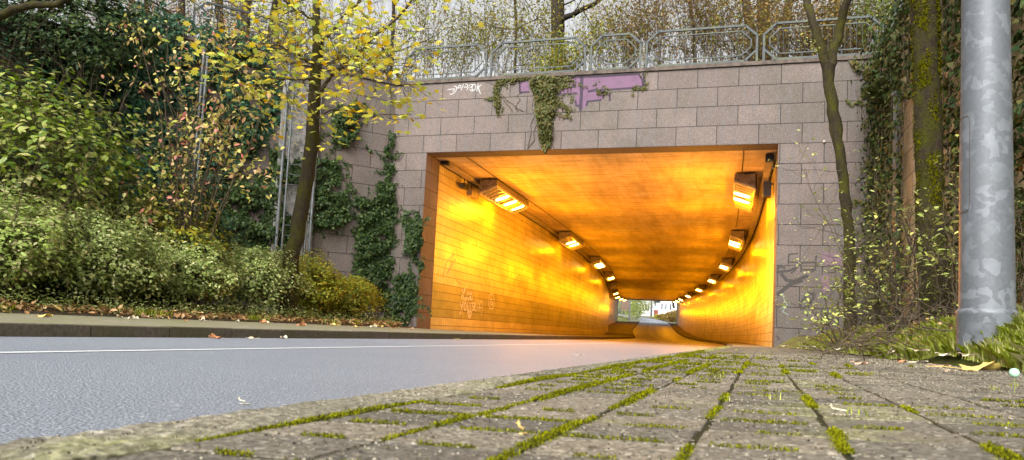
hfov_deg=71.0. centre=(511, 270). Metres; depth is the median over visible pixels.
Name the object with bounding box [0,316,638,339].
kerb
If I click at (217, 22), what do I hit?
parapet bush
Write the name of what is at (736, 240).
tunnel lamp
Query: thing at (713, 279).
tunnel lamp
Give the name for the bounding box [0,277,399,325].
undergrowth
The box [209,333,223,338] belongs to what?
fallen leaf
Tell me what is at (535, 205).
ceiling cable
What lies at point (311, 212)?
steel pole
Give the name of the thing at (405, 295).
wall ivy
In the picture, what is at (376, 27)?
parapet bush
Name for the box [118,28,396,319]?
retaining wall
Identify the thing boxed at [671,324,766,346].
pavement tunnel
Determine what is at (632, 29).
parapet bush
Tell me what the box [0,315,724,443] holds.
road
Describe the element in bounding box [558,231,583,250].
tunnel lamp
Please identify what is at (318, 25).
maple tree
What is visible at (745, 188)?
tunnel lamp
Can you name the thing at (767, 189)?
loudspeaker
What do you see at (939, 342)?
grass
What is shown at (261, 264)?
roadside shrub
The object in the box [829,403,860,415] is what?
fallen leaf
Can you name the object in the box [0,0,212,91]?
slope shrub
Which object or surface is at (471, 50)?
railing panel
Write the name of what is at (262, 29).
parapet bush
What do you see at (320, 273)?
roadside shrub
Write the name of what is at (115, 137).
slope shrub
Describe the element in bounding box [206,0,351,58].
park tree
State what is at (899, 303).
bare shrub
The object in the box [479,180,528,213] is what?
tunnel lamp
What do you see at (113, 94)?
park terrain
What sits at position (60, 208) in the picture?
slope shrub
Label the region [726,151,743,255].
ceiling cable
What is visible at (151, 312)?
grass
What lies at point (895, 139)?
steel pole
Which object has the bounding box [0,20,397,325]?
bank terrain
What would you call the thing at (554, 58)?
parapet bush
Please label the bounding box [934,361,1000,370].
fallen leaf
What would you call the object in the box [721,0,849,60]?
parapet bush
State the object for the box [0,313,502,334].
pavement
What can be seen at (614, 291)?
tunnel lamp
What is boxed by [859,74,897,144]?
ivy canopy
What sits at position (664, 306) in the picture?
white house
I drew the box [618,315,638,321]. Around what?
pavement
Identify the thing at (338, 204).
wall ivy
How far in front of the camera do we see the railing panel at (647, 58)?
18.58 m
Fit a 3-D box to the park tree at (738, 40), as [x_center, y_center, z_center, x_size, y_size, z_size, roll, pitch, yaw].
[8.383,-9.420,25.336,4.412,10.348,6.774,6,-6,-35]
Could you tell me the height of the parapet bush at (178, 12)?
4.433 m
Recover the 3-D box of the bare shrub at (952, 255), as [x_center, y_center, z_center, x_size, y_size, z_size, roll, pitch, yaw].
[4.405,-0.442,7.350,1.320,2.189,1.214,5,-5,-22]
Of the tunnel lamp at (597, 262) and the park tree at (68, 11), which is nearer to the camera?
the park tree at (68, 11)
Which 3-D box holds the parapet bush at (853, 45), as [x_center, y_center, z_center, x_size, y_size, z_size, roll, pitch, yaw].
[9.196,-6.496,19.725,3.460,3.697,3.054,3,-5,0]
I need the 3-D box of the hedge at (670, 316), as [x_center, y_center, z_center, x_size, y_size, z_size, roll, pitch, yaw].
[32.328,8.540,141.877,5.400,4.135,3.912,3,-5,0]
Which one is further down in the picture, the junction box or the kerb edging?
the kerb edging
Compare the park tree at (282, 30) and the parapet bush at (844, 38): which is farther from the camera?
the park tree at (282, 30)
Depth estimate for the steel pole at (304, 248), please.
18.96 m
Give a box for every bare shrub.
[774,231,898,352]
[788,129,910,325]
[823,180,958,335]
[886,123,1023,320]
[956,184,1023,308]
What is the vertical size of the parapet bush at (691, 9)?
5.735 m
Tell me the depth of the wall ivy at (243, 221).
18.51 m
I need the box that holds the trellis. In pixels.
[270,62,309,312]
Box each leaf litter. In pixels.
[0,297,407,326]
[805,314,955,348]
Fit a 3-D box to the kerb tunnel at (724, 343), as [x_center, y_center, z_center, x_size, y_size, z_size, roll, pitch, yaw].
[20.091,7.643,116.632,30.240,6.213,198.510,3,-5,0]
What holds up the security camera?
attached to the cable duct at (457, 170)
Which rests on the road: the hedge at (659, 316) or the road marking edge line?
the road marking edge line
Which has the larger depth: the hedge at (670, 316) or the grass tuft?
the hedge at (670, 316)
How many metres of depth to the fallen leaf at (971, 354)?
3.88 m
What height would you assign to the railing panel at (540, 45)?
1.091 m
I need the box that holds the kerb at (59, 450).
[0,346,732,459]
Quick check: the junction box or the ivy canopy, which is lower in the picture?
the junction box
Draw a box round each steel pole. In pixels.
[191,47,204,184]
[194,56,208,214]
[303,167,316,310]
[303,217,307,258]
[892,90,900,300]
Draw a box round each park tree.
[3,0,100,24]
[87,0,270,27]
[175,0,347,56]
[201,0,250,41]
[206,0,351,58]
[252,11,309,47]
[334,0,473,80]
[447,0,565,72]
[519,0,646,69]
[605,1,776,66]
[661,0,770,62]
[681,0,792,60]
[703,0,791,56]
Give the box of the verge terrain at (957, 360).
[775,336,1023,372]
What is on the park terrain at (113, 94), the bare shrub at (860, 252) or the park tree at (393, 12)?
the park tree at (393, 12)
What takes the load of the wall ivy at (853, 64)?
attached to the retaining wall at (909, 181)
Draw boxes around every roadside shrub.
[0,81,103,301]
[16,138,196,304]
[113,170,255,311]
[198,207,316,313]
[243,216,358,317]
[301,265,390,318]
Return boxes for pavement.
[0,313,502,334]
[105,347,1023,459]
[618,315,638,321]
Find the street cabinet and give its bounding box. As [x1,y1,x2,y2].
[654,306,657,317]
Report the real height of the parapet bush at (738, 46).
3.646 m
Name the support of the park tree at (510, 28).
on the park terrain at (113, 94)
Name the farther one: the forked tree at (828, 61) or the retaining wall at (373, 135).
the retaining wall at (373, 135)
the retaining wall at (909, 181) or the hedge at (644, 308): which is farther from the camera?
the hedge at (644, 308)
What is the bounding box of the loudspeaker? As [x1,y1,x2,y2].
[763,181,772,197]
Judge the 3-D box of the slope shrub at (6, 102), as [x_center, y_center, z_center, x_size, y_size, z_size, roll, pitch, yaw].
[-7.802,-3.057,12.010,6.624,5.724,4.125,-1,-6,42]
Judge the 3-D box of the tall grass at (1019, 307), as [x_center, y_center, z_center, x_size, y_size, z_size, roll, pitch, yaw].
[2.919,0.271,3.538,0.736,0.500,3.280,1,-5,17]
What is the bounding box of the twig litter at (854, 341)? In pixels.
[793,251,1023,361]
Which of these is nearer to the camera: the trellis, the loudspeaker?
the trellis
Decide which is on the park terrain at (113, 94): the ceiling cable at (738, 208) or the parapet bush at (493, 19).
the parapet bush at (493, 19)
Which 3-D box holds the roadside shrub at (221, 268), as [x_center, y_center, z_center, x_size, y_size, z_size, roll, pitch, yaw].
[-6.216,-0.431,13.513,3.033,2.448,2.668,3,-5,0]
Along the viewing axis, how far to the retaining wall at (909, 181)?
13.71 m
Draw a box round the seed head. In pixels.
[1009,368,1019,392]
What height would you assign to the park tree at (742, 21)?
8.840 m
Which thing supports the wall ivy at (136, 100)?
attached to the retaining wall at (373, 135)
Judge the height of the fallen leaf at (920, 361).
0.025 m
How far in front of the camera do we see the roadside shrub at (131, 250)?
11.43 m
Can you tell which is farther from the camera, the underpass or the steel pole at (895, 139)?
the underpass
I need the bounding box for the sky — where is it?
[8,0,889,335]
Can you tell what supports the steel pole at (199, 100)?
on the bank terrain at (4, 29)
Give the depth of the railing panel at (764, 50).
17.83 m
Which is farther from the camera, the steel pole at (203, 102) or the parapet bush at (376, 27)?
the parapet bush at (376, 27)
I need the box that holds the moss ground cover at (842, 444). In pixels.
[195,350,1023,459]
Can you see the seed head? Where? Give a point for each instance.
(1014, 373)
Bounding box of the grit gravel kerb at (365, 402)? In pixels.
[2,351,689,459]
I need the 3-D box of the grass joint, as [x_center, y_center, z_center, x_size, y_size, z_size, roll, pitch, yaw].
[3.224,0.982,8.642,2.000,0.077,15.462,1,-5,19]
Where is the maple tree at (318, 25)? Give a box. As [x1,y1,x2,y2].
[161,0,510,316]
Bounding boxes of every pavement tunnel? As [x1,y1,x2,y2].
[449,321,637,336]
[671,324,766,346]
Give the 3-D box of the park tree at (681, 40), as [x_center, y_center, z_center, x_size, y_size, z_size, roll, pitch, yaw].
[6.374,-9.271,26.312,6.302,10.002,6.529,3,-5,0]
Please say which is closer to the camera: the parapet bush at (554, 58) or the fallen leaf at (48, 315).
the fallen leaf at (48, 315)
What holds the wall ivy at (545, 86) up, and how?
attached to the underpass
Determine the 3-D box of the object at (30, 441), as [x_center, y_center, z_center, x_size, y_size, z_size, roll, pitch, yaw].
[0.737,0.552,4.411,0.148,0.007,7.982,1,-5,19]
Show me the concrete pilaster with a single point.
(300, 140)
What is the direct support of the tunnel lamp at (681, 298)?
attached to the underpass
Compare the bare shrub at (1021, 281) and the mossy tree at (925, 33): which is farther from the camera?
the mossy tree at (925, 33)
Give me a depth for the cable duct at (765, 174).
25.78 m
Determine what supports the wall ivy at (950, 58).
attached to the retaining wall at (909, 181)
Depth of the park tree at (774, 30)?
25.72 m
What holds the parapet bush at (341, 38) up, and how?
on the park terrain at (113, 94)
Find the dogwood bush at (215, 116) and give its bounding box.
[78,0,293,307]
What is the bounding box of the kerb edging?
[0,310,415,327]
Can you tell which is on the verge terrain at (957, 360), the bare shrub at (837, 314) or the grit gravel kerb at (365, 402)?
the bare shrub at (837, 314)
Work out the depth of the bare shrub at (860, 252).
10.68 m
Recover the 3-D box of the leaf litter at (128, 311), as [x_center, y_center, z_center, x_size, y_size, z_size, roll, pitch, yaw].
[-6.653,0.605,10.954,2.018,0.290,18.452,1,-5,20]
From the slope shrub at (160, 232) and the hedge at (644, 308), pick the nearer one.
the slope shrub at (160, 232)
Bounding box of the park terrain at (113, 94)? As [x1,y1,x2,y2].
[14,14,125,188]
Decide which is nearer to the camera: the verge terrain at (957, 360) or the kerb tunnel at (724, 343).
the verge terrain at (957, 360)
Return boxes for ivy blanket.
[0,0,119,302]
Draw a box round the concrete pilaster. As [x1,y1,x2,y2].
[266,80,321,313]
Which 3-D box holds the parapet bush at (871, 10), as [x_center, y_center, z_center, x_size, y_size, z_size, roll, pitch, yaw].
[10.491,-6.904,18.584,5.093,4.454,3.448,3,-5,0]
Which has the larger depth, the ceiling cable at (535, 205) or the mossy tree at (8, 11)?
the ceiling cable at (535, 205)
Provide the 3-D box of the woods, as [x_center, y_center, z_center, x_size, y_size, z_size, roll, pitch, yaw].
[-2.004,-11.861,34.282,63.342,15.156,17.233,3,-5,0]
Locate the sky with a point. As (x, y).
(388, 4)
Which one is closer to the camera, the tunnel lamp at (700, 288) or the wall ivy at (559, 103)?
the wall ivy at (559, 103)
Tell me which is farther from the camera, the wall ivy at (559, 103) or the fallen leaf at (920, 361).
the wall ivy at (559, 103)
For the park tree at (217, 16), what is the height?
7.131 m
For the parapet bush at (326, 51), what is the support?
on the park terrain at (113, 94)
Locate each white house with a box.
[637,301,650,315]
[652,301,676,316]
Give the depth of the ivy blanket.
15.25 m
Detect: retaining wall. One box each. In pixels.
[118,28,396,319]
[877,0,1023,324]
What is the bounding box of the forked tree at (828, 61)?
[768,0,948,329]
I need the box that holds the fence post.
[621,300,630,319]
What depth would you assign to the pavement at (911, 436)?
1.23 m
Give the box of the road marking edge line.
[0,323,661,352]
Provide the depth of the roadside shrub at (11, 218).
10.09 m
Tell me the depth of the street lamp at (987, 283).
4.73 m
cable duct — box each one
[441,161,611,293]
[685,154,773,298]
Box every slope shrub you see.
[0,0,168,248]
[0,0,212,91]
[0,0,234,237]
[0,114,150,296]
[48,112,234,303]
[50,84,347,303]
[53,150,235,303]
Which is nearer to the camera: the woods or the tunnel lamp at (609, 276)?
the woods
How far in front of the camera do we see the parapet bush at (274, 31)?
23.12 m
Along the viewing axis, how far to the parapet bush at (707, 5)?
20.16 m
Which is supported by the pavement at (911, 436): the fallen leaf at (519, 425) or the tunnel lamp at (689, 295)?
the fallen leaf at (519, 425)
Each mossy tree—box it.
[0,0,71,20]
[909,0,951,319]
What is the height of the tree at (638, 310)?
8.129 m
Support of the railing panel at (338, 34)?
on the retaining wall at (373, 135)
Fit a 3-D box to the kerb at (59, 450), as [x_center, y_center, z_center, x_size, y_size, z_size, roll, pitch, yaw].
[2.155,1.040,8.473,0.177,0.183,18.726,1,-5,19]
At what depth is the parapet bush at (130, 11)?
21.18 m
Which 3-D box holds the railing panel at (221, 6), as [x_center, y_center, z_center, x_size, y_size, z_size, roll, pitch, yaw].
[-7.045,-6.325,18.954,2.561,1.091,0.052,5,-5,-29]
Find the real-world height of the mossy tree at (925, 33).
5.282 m
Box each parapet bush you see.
[71,0,188,90]
[118,0,226,35]
[152,0,267,41]
[185,0,307,56]
[210,1,310,60]
[233,6,350,64]
[282,0,398,76]
[311,1,431,80]
[388,0,503,80]
[428,0,548,76]
[491,0,587,72]
[514,15,595,71]
[550,0,678,70]
[583,0,715,67]
[608,0,796,64]
[647,0,772,62]
[683,0,803,61]
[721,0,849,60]
[760,0,887,59]
[799,0,886,54]
[818,0,901,53]
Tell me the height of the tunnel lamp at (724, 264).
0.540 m
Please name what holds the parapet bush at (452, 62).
on the park terrain at (113, 94)
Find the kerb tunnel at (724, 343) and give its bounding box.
[621,314,731,345]
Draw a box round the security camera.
[460,178,467,189]
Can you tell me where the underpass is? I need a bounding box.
[382,54,876,347]
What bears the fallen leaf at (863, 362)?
on the pavement at (911, 436)
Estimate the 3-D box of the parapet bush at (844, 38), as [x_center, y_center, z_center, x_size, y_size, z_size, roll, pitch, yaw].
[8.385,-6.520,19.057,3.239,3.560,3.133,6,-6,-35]
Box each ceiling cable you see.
[466,157,617,286]
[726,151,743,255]
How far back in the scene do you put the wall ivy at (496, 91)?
19.75 m
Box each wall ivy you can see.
[81,0,298,233]
[180,110,301,274]
[295,98,374,237]
[345,130,403,320]
[387,209,431,326]
[484,76,527,116]
[527,74,575,154]
[554,71,648,119]
[845,56,881,305]
[849,0,1023,326]
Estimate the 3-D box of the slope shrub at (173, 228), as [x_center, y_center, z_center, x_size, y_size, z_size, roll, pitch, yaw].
[-6.817,-1.280,13.651,2.915,4.174,3.369,3,-5,0]
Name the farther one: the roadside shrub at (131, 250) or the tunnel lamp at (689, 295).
the tunnel lamp at (689, 295)
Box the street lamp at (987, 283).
[955,0,1019,350]
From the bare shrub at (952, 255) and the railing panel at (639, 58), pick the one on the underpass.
the railing panel at (639, 58)
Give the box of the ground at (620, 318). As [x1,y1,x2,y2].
[618,314,651,321]
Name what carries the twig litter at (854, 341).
on the verge terrain at (957, 360)
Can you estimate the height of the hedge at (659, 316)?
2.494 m
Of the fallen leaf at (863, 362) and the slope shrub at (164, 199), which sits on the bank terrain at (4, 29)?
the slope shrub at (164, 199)
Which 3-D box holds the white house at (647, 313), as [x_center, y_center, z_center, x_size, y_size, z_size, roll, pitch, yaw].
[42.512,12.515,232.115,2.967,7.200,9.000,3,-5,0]
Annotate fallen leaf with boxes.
[32,313,52,316]
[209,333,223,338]
[515,419,526,434]
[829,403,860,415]
[850,361,867,364]
[901,360,927,362]
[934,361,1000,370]
[958,352,974,355]
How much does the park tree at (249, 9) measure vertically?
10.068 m
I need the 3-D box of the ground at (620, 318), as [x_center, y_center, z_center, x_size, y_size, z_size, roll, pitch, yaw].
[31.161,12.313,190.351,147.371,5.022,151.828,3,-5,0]
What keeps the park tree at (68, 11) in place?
on the park terrain at (113, 94)
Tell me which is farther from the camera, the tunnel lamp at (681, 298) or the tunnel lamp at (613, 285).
the tunnel lamp at (681, 298)
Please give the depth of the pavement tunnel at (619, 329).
58.86 m
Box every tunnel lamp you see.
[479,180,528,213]
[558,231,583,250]
[590,256,605,269]
[605,272,614,281]
[610,282,617,289]
[612,289,617,295]
[678,296,684,301]
[684,292,692,298]
[694,285,704,292]
[706,274,718,284]
[718,258,731,272]
[727,231,744,251]
[733,174,756,212]
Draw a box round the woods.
[25,0,884,80]
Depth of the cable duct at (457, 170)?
29.49 m
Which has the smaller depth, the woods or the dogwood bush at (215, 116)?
the dogwood bush at (215, 116)
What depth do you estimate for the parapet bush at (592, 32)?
21.05 m
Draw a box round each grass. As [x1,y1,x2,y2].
[0,302,392,325]
[801,308,1023,371]
[949,303,1023,363]
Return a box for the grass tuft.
[973,315,1023,362]
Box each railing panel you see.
[191,1,294,58]
[299,28,389,76]
[404,43,487,80]
[490,36,586,75]
[589,32,641,70]
[645,24,757,66]
[762,15,884,60]
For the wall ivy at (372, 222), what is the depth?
20.09 m
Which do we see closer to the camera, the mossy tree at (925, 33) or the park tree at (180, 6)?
the mossy tree at (925, 33)
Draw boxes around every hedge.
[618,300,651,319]
[619,300,659,317]
[656,313,672,320]
[662,309,676,321]
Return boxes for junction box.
[467,183,478,198]
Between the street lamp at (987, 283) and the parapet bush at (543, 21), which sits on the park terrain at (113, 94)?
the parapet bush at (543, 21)
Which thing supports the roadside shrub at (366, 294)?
on the bank terrain at (4, 29)
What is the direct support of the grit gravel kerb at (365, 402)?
on the kerb at (59, 450)
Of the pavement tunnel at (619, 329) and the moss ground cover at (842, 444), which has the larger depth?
the pavement tunnel at (619, 329)

